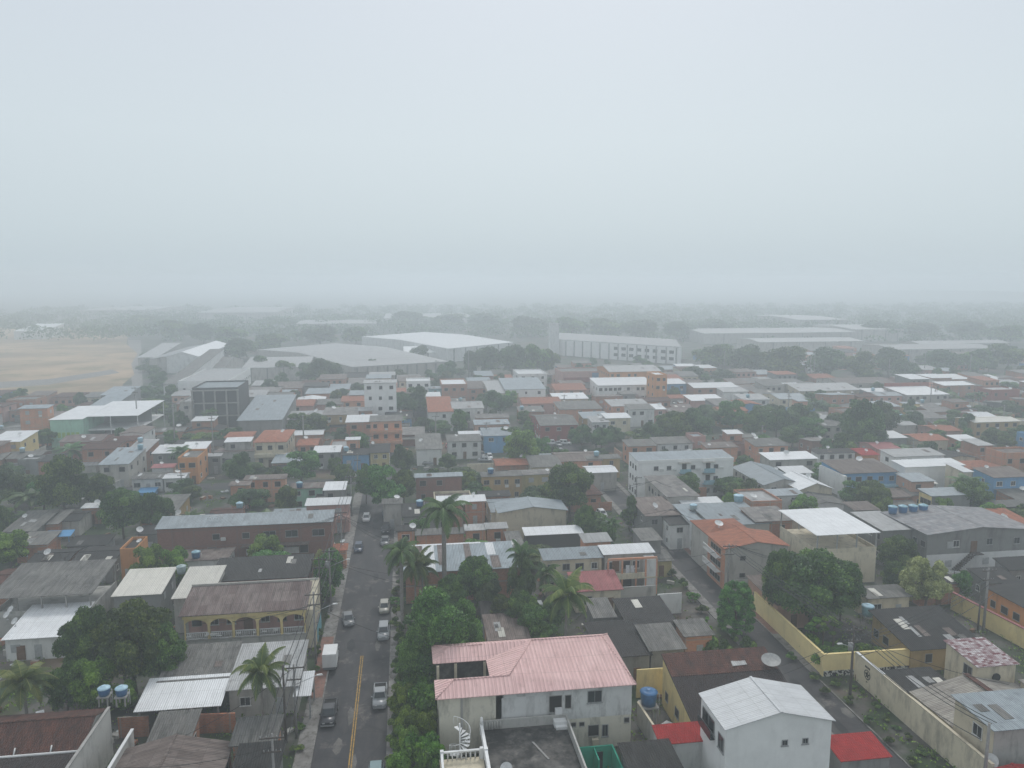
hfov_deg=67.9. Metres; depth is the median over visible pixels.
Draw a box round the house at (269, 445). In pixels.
[253,429,295,467]
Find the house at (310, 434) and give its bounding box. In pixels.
[294,430,324,448]
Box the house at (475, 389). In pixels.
[466,381,485,400]
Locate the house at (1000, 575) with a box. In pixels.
[966,566,1019,602]
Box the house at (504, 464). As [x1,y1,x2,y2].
[493,458,528,470]
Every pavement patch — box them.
[308,636,333,697]
[684,548,778,633]
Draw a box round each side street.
[385,409,405,476]
[561,443,580,451]
[604,486,908,767]
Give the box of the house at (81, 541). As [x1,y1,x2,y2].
[65,534,115,549]
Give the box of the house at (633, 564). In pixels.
[598,542,657,593]
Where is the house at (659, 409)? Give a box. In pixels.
[650,404,665,423]
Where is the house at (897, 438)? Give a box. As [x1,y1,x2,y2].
[884,431,908,445]
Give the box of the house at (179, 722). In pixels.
[146,708,201,742]
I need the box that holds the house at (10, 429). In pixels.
[0,428,20,433]
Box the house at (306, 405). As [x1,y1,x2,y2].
[296,399,316,410]
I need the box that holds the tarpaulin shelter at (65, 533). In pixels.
[50,529,74,538]
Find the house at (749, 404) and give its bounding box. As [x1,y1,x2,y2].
[730,399,761,412]
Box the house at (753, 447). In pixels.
[743,437,789,462]
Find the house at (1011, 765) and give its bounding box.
[995,763,1023,767]
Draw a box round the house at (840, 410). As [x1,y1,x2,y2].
[828,407,848,413]
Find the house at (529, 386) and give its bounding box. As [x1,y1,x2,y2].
[498,377,545,396]
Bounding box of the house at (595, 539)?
[579,532,612,546]
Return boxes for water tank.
[19,447,24,452]
[96,684,112,707]
[114,684,130,706]
[137,444,142,449]
[176,564,187,574]
[191,550,201,558]
[236,501,244,508]
[296,481,303,487]
[416,499,422,506]
[488,467,494,473]
[638,687,659,723]
[689,503,696,510]
[734,494,744,501]
[859,603,874,625]
[888,505,897,513]
[898,504,907,512]
[908,504,917,511]
[918,503,927,510]
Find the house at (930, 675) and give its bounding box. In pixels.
[881,666,945,694]
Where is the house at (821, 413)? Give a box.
[816,411,827,414]
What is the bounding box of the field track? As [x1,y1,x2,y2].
[0,370,118,387]
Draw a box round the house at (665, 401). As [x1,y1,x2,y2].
[636,397,670,407]
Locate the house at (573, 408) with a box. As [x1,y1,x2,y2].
[553,401,602,422]
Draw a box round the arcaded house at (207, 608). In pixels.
[178,578,321,647]
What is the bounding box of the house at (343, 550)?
[333,543,348,568]
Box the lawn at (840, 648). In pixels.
[817,640,854,652]
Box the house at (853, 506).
[842,501,880,515]
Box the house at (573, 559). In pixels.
[538,546,603,594]
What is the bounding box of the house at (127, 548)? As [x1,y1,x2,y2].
[120,536,147,579]
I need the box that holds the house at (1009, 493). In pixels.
[995,488,1023,499]
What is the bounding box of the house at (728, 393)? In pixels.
[716,385,748,399]
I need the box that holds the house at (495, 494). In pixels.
[477,490,510,515]
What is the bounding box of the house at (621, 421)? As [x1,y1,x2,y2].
[601,413,630,438]
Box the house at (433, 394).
[426,392,440,395]
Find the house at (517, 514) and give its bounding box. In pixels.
[494,496,568,539]
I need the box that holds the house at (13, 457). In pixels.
[5,450,52,465]
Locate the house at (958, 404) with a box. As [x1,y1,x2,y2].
[941,398,979,411]
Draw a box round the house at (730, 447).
[699,441,738,465]
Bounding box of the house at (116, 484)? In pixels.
[62,479,121,507]
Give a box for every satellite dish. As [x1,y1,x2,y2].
[3,611,8,619]
[11,617,16,626]
[44,548,50,554]
[136,526,142,532]
[500,762,511,767]
[715,520,722,526]
[761,653,780,665]
[988,753,998,767]
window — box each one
[104,467,109,472]
[119,467,124,471]
[134,483,140,487]
[155,482,161,486]
[179,463,184,467]
[188,463,195,467]
[192,620,201,626]
[210,619,219,625]
[212,458,218,462]
[212,534,219,539]
[239,696,251,706]
[242,532,249,538]
[260,616,270,622]
[263,531,275,537]
[275,481,280,486]
[285,530,297,537]
[294,614,303,620]
[300,545,308,552]
[309,490,314,495]
[312,529,324,536]
[402,534,409,540]
[420,481,425,485]
[437,480,441,485]
[473,533,479,539]
[494,480,500,484]
[494,532,500,538]
[549,695,561,712]
[562,563,569,570]
[565,694,571,708]
[570,722,575,727]
[575,563,583,569]
[579,721,584,726]
[587,690,602,703]
[588,724,598,736]
[591,562,597,569]
[601,724,608,737]
[606,562,611,569]
[620,579,631,586]
[623,560,629,568]
[624,717,629,722]
[632,560,639,568]
[651,519,657,524]
[665,690,667,703]
[674,706,678,720]
[676,527,682,533]
[702,705,714,736]
[717,731,723,755]
[739,573,744,577]
[781,739,788,746]
[801,738,808,744]
[806,461,812,465]
[855,476,861,481]
[873,604,881,608]
[873,628,878,638]
[882,635,888,646]
[920,540,925,547]
[925,653,932,662]
[952,540,959,547]
[962,662,972,674]
[971,721,982,740]
[986,538,992,544]
[990,599,995,608]
[996,481,1002,486]
[1000,605,1007,615]
[1012,611,1019,621]
[1013,537,1019,544]
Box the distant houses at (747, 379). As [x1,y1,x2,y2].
[0,346,1023,405]
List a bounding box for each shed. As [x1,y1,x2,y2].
[403,541,514,603]
[522,525,583,547]
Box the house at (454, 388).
[440,378,466,400]
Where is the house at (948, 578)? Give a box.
[907,573,960,605]
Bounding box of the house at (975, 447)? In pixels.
[957,438,993,460]
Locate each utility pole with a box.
[131,387,137,418]
[168,402,175,443]
[207,412,215,453]
[259,733,283,767]
[282,665,287,743]
[286,664,322,737]
[299,415,306,438]
[304,591,337,664]
[311,557,325,613]
[321,549,349,611]
[336,510,346,539]
[345,475,355,515]
[723,544,735,596]
[837,626,862,695]
[976,596,981,631]
[982,568,996,632]
[983,723,990,767]
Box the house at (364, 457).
[341,448,369,470]
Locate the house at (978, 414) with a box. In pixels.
[959,411,994,416]
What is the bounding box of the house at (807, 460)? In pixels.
[758,451,818,478]
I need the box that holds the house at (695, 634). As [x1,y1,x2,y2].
[673,618,714,651]
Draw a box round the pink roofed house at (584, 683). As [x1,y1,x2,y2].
[431,633,636,755]
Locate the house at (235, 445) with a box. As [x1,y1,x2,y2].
[214,437,254,463]
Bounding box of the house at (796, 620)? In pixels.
[745,574,808,627]
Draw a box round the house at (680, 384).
[667,378,686,393]
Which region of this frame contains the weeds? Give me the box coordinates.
[0,444,1023,767]
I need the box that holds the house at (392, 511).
[381,498,402,528]
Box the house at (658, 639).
[635,622,686,667]
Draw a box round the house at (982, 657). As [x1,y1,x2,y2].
[943,637,1019,682]
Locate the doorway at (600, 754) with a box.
[597,751,602,767]
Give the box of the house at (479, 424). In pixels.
[473,419,509,430]
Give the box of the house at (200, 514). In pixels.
[171,513,213,515]
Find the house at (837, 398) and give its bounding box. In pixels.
[815,393,854,404]
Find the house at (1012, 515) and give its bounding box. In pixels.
[987,508,1023,523]
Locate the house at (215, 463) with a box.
[208,453,222,473]
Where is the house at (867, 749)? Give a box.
[829,731,892,767]
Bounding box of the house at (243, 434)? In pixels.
[223,431,256,446]
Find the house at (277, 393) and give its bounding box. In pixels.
[269,392,294,394]
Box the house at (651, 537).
[631,527,674,577]
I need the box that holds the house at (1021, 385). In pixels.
[1019,381,1023,389]
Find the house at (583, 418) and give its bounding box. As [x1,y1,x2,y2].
[578,411,605,425]
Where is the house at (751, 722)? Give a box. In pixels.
[698,676,835,767]
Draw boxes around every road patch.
[329,503,849,733]
[332,488,854,767]
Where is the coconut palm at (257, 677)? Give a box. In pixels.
[230,642,289,714]
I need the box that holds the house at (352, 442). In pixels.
[345,437,360,447]
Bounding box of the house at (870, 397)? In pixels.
[854,393,878,400]
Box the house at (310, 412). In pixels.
[287,410,323,428]
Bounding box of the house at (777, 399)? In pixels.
[761,393,808,408]
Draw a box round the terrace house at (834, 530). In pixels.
[778,507,880,581]
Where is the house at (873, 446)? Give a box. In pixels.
[859,442,899,460]
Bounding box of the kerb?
[309,485,911,767]
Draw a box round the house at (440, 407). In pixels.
[426,396,453,431]
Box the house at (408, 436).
[402,426,424,445]
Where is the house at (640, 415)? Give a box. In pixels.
[624,403,654,426]
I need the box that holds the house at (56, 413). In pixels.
[54,411,65,416]
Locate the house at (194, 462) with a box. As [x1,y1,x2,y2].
[178,449,208,483]
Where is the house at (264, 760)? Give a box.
[232,740,285,767]
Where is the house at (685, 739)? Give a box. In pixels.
[651,721,702,767]
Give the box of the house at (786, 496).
[764,488,801,509]
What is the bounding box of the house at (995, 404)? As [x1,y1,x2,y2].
[983,400,1011,411]
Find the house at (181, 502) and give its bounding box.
[140,494,190,526]
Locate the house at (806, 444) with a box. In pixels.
[798,437,832,452]
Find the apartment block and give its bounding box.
[628,449,733,496]
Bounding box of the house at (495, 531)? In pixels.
[484,522,508,541]
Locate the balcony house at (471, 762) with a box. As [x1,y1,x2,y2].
[440,746,484,767]
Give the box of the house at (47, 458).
[36,453,68,474]
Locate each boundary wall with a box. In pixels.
[34,445,45,450]
[65,706,113,767]
[107,728,134,767]
[117,715,149,737]
[199,712,235,733]
[467,463,493,471]
[566,502,611,511]
[614,447,621,459]
[621,585,655,597]
[636,668,662,697]
[637,701,653,739]
[657,592,681,613]
[681,358,766,369]
[697,487,706,496]
[733,579,747,590]
[754,591,909,676]
[854,652,994,767]
[950,592,1023,647]
[974,401,986,405]
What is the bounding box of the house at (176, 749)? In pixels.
[115,733,232,767]
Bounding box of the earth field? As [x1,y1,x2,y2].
[0,327,137,393]
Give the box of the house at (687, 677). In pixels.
[661,646,786,722]
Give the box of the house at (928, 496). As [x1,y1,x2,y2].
[917,487,969,506]
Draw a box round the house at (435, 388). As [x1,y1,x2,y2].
[428,386,441,395]
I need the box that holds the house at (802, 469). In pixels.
[777,465,813,477]
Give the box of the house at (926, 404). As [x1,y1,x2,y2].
[919,402,938,406]
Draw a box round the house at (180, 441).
[175,439,203,443]
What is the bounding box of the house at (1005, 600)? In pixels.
[985,579,1023,626]
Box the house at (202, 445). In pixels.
[184,441,211,452]
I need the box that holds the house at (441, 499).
[436,495,465,526]
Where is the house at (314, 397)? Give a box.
[297,395,325,400]
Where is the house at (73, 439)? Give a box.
[58,434,113,460]
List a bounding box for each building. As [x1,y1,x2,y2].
[14,324,63,339]
[90,393,131,405]
[101,386,140,400]
[137,343,180,365]
[149,344,203,372]
[154,509,334,562]
[163,349,223,394]
[166,340,229,373]
[178,368,250,389]
[180,396,194,427]
[190,380,248,427]
[192,357,243,367]
[236,394,296,438]
[249,390,268,403]
[363,379,396,414]
[369,415,402,451]
[406,377,429,391]
[880,505,1023,572]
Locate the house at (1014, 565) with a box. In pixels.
[993,556,1023,579]
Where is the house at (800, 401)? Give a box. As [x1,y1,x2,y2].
[786,398,814,410]
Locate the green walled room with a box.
[580,744,622,767]
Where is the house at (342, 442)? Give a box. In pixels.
[330,439,346,461]
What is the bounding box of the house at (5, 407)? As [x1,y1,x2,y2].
[0,402,16,422]
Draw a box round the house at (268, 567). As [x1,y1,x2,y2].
[216,553,314,582]
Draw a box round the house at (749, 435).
[718,433,757,438]
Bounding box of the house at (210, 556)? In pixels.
[184,547,235,567]
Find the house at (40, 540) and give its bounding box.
[17,530,62,562]
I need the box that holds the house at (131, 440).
[104,435,141,446]
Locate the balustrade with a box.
[186,628,277,637]
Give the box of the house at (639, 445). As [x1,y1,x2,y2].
[622,439,657,464]
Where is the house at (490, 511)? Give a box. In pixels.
[486,497,520,521]
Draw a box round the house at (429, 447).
[415,433,442,465]
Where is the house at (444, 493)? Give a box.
[433,490,470,514]
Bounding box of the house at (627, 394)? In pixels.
[617,390,635,398]
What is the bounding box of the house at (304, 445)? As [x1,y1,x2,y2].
[296,438,321,451]
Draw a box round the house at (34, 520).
[2,509,60,533]
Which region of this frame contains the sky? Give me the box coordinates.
[0,0,1023,291]
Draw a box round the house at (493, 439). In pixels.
[480,427,511,452]
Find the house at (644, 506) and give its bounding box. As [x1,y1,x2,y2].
[631,496,681,541]
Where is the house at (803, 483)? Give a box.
[783,470,833,494]
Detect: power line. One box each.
[261,661,302,752]
[285,600,320,672]
[306,556,335,609]
[323,511,345,561]
[336,476,354,516]
[346,454,360,481]
[726,544,859,637]
[846,581,993,655]
[852,626,996,739]
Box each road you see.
[128,340,142,398]
[311,494,393,767]
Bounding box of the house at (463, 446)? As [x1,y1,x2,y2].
[446,434,481,458]
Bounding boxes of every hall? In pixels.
[49,405,109,447]
[88,400,164,434]
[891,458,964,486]
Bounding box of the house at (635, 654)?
[583,619,652,681]
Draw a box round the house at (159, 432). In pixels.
[155,427,188,444]
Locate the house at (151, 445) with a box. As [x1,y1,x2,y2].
[131,439,159,470]
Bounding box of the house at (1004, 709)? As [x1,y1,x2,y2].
[950,688,1023,766]
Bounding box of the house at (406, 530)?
[396,524,415,553]
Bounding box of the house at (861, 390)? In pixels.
[858,388,887,393]
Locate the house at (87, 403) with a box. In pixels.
[73,401,92,407]
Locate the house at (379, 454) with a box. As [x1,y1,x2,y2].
[369,443,390,465]
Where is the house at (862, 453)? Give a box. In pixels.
[850,448,879,459]
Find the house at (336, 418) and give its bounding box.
[322,407,358,432]
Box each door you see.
[16,645,25,659]
[244,617,252,628]
[608,597,613,606]
[612,561,618,571]
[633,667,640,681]
[659,565,663,577]
[791,614,796,627]
[970,541,976,551]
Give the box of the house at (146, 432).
[119,425,155,438]
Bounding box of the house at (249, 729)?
[228,714,283,758]
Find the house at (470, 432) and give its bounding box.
[458,431,482,450]
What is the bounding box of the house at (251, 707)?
[225,639,308,716]
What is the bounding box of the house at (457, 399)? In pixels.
[451,398,465,400]
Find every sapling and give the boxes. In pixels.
[804,616,821,633]
[819,615,828,644]
[828,615,842,646]
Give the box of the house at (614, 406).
[604,399,646,412]
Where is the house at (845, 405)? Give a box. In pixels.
[839,403,853,407]
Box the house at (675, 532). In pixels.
[662,515,689,549]
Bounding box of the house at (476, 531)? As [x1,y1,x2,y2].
[463,523,485,539]
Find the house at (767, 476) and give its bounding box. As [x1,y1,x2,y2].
[733,461,795,488]
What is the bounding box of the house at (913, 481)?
[895,472,937,503]
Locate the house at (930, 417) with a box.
[905,410,946,424]
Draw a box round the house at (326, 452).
[313,445,341,469]
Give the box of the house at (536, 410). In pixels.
[516,406,544,420]
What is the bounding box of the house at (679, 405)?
[670,404,691,407]
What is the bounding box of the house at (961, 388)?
[933,381,973,397]
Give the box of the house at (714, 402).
[705,398,731,406]
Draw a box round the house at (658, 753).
[617,738,683,767]
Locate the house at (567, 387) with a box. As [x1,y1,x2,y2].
[547,383,586,396]
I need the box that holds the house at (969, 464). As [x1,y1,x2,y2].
[958,460,999,476]
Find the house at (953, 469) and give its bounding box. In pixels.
[944,462,973,486]
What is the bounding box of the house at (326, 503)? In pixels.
[304,496,351,532]
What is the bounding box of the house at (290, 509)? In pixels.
[273,508,306,511]
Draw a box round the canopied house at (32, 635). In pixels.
[1,601,94,660]
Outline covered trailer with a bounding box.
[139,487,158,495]
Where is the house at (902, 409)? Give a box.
[899,401,920,413]
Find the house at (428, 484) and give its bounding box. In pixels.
[414,472,462,501]
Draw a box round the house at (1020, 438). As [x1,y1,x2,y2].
[1016,431,1023,446]
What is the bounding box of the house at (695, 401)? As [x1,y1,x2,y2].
[683,394,720,407]
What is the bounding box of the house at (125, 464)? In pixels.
[98,447,146,486]
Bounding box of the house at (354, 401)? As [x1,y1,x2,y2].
[341,395,364,406]
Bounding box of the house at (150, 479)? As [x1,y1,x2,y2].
[130,471,171,491]
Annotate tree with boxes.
[0,392,17,401]
[0,462,25,473]
[0,467,38,511]
[0,499,11,531]
[0,529,29,567]
[5,508,17,526]
[12,388,27,395]
[23,478,44,509]
[34,454,90,509]
[38,428,57,447]
[42,660,81,711]
[51,604,105,676]
[56,404,68,410]
[66,654,115,709]
[73,392,86,404]
[84,472,115,502]
[86,597,172,694]
[95,501,123,519]
[96,486,142,539]
[112,679,137,713]
[128,543,164,569]
[134,491,175,524]
[135,364,148,371]
[137,621,187,677]
[140,386,158,397]
[142,358,149,363]
[145,365,161,372]
[147,372,158,379]
[148,380,164,386]
[149,367,158,375]
[151,399,168,413]
[154,370,167,380]
[154,387,163,394]
[154,394,171,400]
[156,319,192,339]
[159,408,174,416]
[159,545,188,586]
[163,430,179,443]
[164,401,174,408]
[165,384,177,395]
[167,410,189,426]
[168,478,197,493]
[180,433,194,439]
[180,485,202,502]
[187,322,216,343]
[189,431,211,439]
[213,428,233,439]
[214,326,249,342]
[222,427,242,434]
[222,451,253,480]
[224,338,258,357]
[227,488,270,510]
[246,462,265,474]
[247,533,283,555]
[252,549,290,555]
[253,333,290,348]
[253,355,267,360]
[260,379,278,386]
[264,465,287,476]
[274,372,288,381]
[274,485,298,508]
[275,360,295,373]
[282,450,321,481]
[286,412,306,429]
[289,390,300,399]
[293,325,339,343]
[295,362,316,379]
[301,412,329,430]
[304,358,343,376]
[311,549,325,577]
[313,547,344,586]
[327,457,340,474]
[329,390,343,398]
[331,427,348,439]
[334,464,355,482]
[339,388,349,395]
[341,326,368,343]
[350,382,363,389]
[351,431,361,436]
[355,463,373,503]
[360,433,368,447]
[362,464,405,504]
[386,682,414,714]
[386,749,411,767]
[389,310,430,328]
[389,724,419,752]
[390,444,414,469]
[392,469,416,502]
[392,704,418,732]
[394,369,407,378]
[394,622,434,686]
[396,391,404,411]
[399,385,426,419]
[402,584,471,683]
[408,518,429,540]
[409,345,428,354]
[412,417,433,431]
[414,710,437,737]
[418,680,436,717]
[421,738,445,767]
[424,369,437,377]
[425,313,467,329]
[429,420,451,433]
[430,376,441,385]
[436,360,459,376]
[437,573,468,605]
[438,453,456,471]
[441,370,452,378]
[450,409,470,420]
[451,410,467,432]
[451,466,479,474]
[454,597,485,642]
[456,368,466,377]
[457,555,497,609]
[462,470,475,489]
[463,350,484,375]
[465,538,487,541]
[467,312,508,330]
[474,473,480,481]
[474,578,500,607]
[475,391,488,409]
[476,346,500,369]
[481,390,512,411]
[489,594,512,612]
[491,344,525,374]
[494,373,504,378]
[501,426,520,431]
[502,429,539,457]
[504,590,541,617]
[505,390,517,407]
[506,552,536,594]
[510,315,551,335]
[516,603,557,638]
[517,410,530,424]
[523,420,533,429]
[523,485,549,498]
[524,344,550,368]
[527,544,551,566]
[533,437,550,452]
[541,461,594,518]
[541,599,567,635]
[543,349,560,370]
[553,448,568,451]
[556,316,589,333]
[567,424,593,449]
[572,512,607,532]
[574,504,596,532]
[587,318,627,335]
[589,358,596,364]
[590,427,614,447]
[594,447,608,453]
[601,525,616,543]
[608,427,624,446]
[621,495,637,531]
[622,319,658,336]
[633,356,647,362]
[640,422,665,438]
[641,361,654,364]
[654,415,665,428]
[656,410,691,436]
[661,320,696,339]
[669,387,680,393]
[677,472,699,492]
[682,365,710,378]
[684,407,715,435]
[691,344,733,365]
[697,404,721,422]
[699,319,743,327]
[700,373,710,379]
[710,369,737,379]
[713,476,743,492]
[716,580,756,634]
[717,399,745,428]
[720,343,761,368]
[721,492,737,501]
[724,482,740,495]
[733,455,753,465]
[742,410,764,432]
[752,405,775,416]
[757,434,769,437]
[759,346,806,373]
[761,548,796,604]
[762,407,792,436]
[763,547,864,621]
[779,424,805,447]
[787,403,819,426]
[788,493,818,508]
[797,372,808,380]
[797,417,827,436]
[804,346,846,373]
[809,400,840,411]
[810,389,825,398]
[812,462,821,479]
[818,438,835,448]
[824,412,841,420]
[836,569,866,620]
[837,398,885,434]
[837,480,859,501]
[838,351,874,376]
[850,417,888,444]
[853,479,892,504]
[861,320,909,333]
[861,371,875,376]
[871,381,882,387]
[871,496,892,511]
[872,347,908,375]
[872,400,901,430]
[874,371,882,376]
[876,534,919,574]
[880,560,904,584]
[889,358,920,375]
[898,556,953,605]
[901,322,939,337]
[901,410,925,426]
[902,399,916,411]
[905,405,916,411]
[913,355,924,362]
[917,441,937,449]
[922,349,966,367]
[927,429,946,437]
[932,367,942,373]
[932,419,948,424]
[935,497,953,505]
[936,421,951,424]
[937,388,952,392]
[944,321,988,339]
[945,409,960,424]
[946,392,958,398]
[947,441,960,450]
[949,367,961,373]
[952,570,972,596]
[953,477,994,506]
[955,348,991,369]
[958,413,974,428]
[962,426,973,436]
[964,393,973,398]
[970,366,978,372]
[971,405,1002,414]
[980,325,1023,341]
[980,428,1004,443]
[980,502,1005,508]
[986,343,1023,365]
[995,434,1017,446]
[998,400,1023,412]
[1000,381,1018,388]
[1003,366,1013,374]
[1006,427,1017,436]
[1006,508,1023,516]
[1013,425,1023,436]
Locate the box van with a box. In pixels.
[322,644,339,669]
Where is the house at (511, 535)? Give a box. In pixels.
[504,531,523,574]
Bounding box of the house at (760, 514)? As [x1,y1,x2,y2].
[739,506,792,537]
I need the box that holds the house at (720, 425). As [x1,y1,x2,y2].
[712,407,748,428]
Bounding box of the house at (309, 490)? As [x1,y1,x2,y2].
[290,482,324,507]
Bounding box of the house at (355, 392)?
[349,390,363,395]
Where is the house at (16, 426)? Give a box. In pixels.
[4,425,20,427]
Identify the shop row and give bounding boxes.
[883,382,948,402]
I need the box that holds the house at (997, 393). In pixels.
[974,386,1019,402]
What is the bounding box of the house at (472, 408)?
[450,401,483,428]
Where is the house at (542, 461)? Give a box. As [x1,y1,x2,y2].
[525,454,561,469]
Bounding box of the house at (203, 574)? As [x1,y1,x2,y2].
[171,565,226,632]
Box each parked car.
[342,611,354,626]
[353,541,362,552]
[362,512,370,521]
[368,760,383,767]
[376,620,389,639]
[378,598,389,613]
[380,535,389,545]
[381,522,390,533]
[422,461,433,465]
[477,456,491,461]
[486,453,492,458]
[547,439,555,443]
[559,439,571,444]
[596,508,607,516]
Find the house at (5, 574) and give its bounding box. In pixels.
[0,568,16,605]
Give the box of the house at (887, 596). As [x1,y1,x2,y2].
[854,584,912,613]
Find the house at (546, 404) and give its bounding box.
[516,397,560,414]
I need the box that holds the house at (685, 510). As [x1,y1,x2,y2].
[672,503,704,549]
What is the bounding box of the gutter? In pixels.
[0,745,76,758]
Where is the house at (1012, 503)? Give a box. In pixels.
[985,499,1023,508]
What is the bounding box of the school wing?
[590,377,646,396]
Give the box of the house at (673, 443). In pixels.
[649,436,693,450]
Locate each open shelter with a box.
[0,559,117,637]
[133,673,230,715]
[293,670,314,717]
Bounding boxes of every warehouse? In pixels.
[80,306,184,318]
[196,307,297,322]
[242,356,313,380]
[258,343,447,376]
[296,319,378,332]
[362,332,513,361]
[384,313,469,327]
[403,346,434,357]
[559,333,681,363]
[677,327,859,343]
[737,337,863,351]
[753,315,847,327]
[812,324,903,341]
[862,343,995,362]
[900,340,1009,345]
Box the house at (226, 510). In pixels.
[209,507,246,513]
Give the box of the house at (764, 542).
[702,526,789,588]
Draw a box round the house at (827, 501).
[792,491,843,510]
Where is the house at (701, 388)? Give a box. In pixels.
[686,382,737,394]
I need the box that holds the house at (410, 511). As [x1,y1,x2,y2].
[401,502,441,527]
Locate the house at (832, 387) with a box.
[785,382,858,397]
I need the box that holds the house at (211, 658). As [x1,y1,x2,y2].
[156,641,242,705]
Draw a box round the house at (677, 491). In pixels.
[644,475,699,503]
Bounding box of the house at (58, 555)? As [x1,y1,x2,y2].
[26,548,83,562]
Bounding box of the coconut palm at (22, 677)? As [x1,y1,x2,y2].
[0,660,58,713]
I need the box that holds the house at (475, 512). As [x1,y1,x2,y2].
[462,494,486,523]
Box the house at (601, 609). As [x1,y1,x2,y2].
[586,597,616,621]
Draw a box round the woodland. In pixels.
[0,301,1023,341]
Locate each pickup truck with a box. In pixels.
[319,698,337,726]
[371,682,387,708]
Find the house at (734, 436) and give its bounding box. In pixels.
[710,429,744,457]
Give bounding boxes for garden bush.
[114,427,126,435]
[289,744,304,750]
[294,721,305,729]
[311,644,321,654]
[320,579,335,601]
[326,401,339,406]
[385,730,398,741]
[387,714,398,724]
[389,616,400,626]
[390,597,399,604]
[390,657,398,667]
[391,586,399,594]
[392,605,399,615]
[393,633,403,643]
[394,671,404,680]
[396,624,404,634]
[400,743,431,767]
[404,730,439,755]
[405,685,432,712]
[416,674,436,716]
[427,468,439,472]
[462,481,492,494]
[549,446,558,453]
[624,428,644,438]
[667,569,676,577]
[678,578,687,587]
[686,592,700,599]
[695,604,709,612]
[702,636,718,650]
[718,639,732,648]
[730,632,738,642]
[739,635,756,647]
[740,478,760,488]
[786,651,796,659]
[799,633,819,646]
[803,392,817,404]
[809,671,819,679]
[810,644,832,663]
[819,686,830,693]
[830,678,841,686]
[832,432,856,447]
[843,695,853,703]
[854,642,882,650]
[863,715,873,723]
[871,701,880,708]
[881,715,889,721]
[883,736,894,743]
[891,725,901,729]
[904,732,912,738]
[906,755,917,763]
[915,747,929,755]
[930,752,937,758]
[1016,503,1023,509]
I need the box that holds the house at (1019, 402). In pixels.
[1012,399,1023,415]
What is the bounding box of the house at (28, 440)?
[0,430,38,451]
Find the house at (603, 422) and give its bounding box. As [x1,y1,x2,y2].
[586,416,609,432]
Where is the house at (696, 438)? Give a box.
[685,432,705,448]
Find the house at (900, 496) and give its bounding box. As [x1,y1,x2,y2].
[878,487,916,510]
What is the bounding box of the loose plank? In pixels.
[532,742,549,759]
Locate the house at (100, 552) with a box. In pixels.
[71,545,122,582]
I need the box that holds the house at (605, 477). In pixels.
[582,465,617,490]
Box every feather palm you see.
[0,488,39,510]
[12,509,34,518]
[53,441,85,458]
[166,445,191,460]
[180,508,203,515]
[199,407,217,415]
[248,508,270,512]
[405,552,439,592]
[506,539,538,571]
[530,561,559,598]
[600,516,623,532]
[893,443,912,447]
[945,472,990,486]
[948,393,957,398]
[971,392,987,404]
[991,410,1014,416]
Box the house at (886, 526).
[850,511,913,565]
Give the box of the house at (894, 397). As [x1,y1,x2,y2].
[863,392,902,404]
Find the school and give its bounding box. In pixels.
[597,364,660,377]
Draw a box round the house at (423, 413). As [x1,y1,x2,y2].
[413,396,432,417]
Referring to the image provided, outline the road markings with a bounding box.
[348,657,362,767]
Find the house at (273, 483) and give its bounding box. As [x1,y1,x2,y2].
[243,474,287,501]
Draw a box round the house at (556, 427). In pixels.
[531,414,578,441]
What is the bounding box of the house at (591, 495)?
[549,483,602,502]
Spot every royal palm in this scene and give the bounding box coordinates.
[381,536,422,623]
[418,493,472,578]
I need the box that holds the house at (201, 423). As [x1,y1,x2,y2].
[185,416,227,438]
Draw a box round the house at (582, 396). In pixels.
[550,392,588,400]
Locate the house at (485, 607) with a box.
[478,601,505,637]
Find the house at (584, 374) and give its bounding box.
[555,367,598,382]
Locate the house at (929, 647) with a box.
[868,605,976,669]
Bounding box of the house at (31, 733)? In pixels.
[0,708,105,758]
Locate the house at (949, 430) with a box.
[916,425,961,434]
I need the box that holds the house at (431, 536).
[415,527,464,544]
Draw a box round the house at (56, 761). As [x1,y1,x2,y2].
[0,753,74,767]
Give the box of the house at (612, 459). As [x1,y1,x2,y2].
[585,454,620,477]
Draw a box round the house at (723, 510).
[695,502,771,530]
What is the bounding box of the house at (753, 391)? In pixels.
[749,389,774,394]
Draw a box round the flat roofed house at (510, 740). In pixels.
[480,714,586,767]
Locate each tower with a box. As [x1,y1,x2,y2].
[549,323,558,353]
[646,371,666,396]
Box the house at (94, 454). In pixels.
[80,441,126,472]
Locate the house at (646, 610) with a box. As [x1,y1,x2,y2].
[612,596,675,629]
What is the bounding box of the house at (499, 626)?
[482,613,530,641]
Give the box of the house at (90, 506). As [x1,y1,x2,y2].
[80,503,101,523]
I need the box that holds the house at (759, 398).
[733,393,770,405]
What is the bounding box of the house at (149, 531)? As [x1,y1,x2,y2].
[135,525,157,547]
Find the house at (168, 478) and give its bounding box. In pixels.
[162,472,190,492]
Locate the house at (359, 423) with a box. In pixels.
[345,414,377,440]
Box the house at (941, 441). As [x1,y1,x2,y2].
[902,433,948,449]
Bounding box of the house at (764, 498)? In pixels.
[733,488,781,509]
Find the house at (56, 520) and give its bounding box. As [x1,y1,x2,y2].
[44,509,74,538]
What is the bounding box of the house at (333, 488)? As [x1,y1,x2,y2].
[315,481,350,511]
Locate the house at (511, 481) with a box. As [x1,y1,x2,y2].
[480,471,522,497]
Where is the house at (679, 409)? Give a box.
[665,407,689,413]
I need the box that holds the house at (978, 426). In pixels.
[953,416,1019,437]
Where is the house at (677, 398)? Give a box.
[667,394,689,403]
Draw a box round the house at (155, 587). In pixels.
[111,567,175,618]
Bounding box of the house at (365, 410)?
[358,407,372,414]
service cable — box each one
[144,747,270,767]
[186,669,291,734]
[219,605,312,622]
[252,515,338,532]
[314,605,403,640]
[332,561,419,586]
[333,561,399,574]
[778,636,851,666]
[782,636,852,674]
[856,636,1008,684]
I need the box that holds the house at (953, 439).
[946,434,973,450]

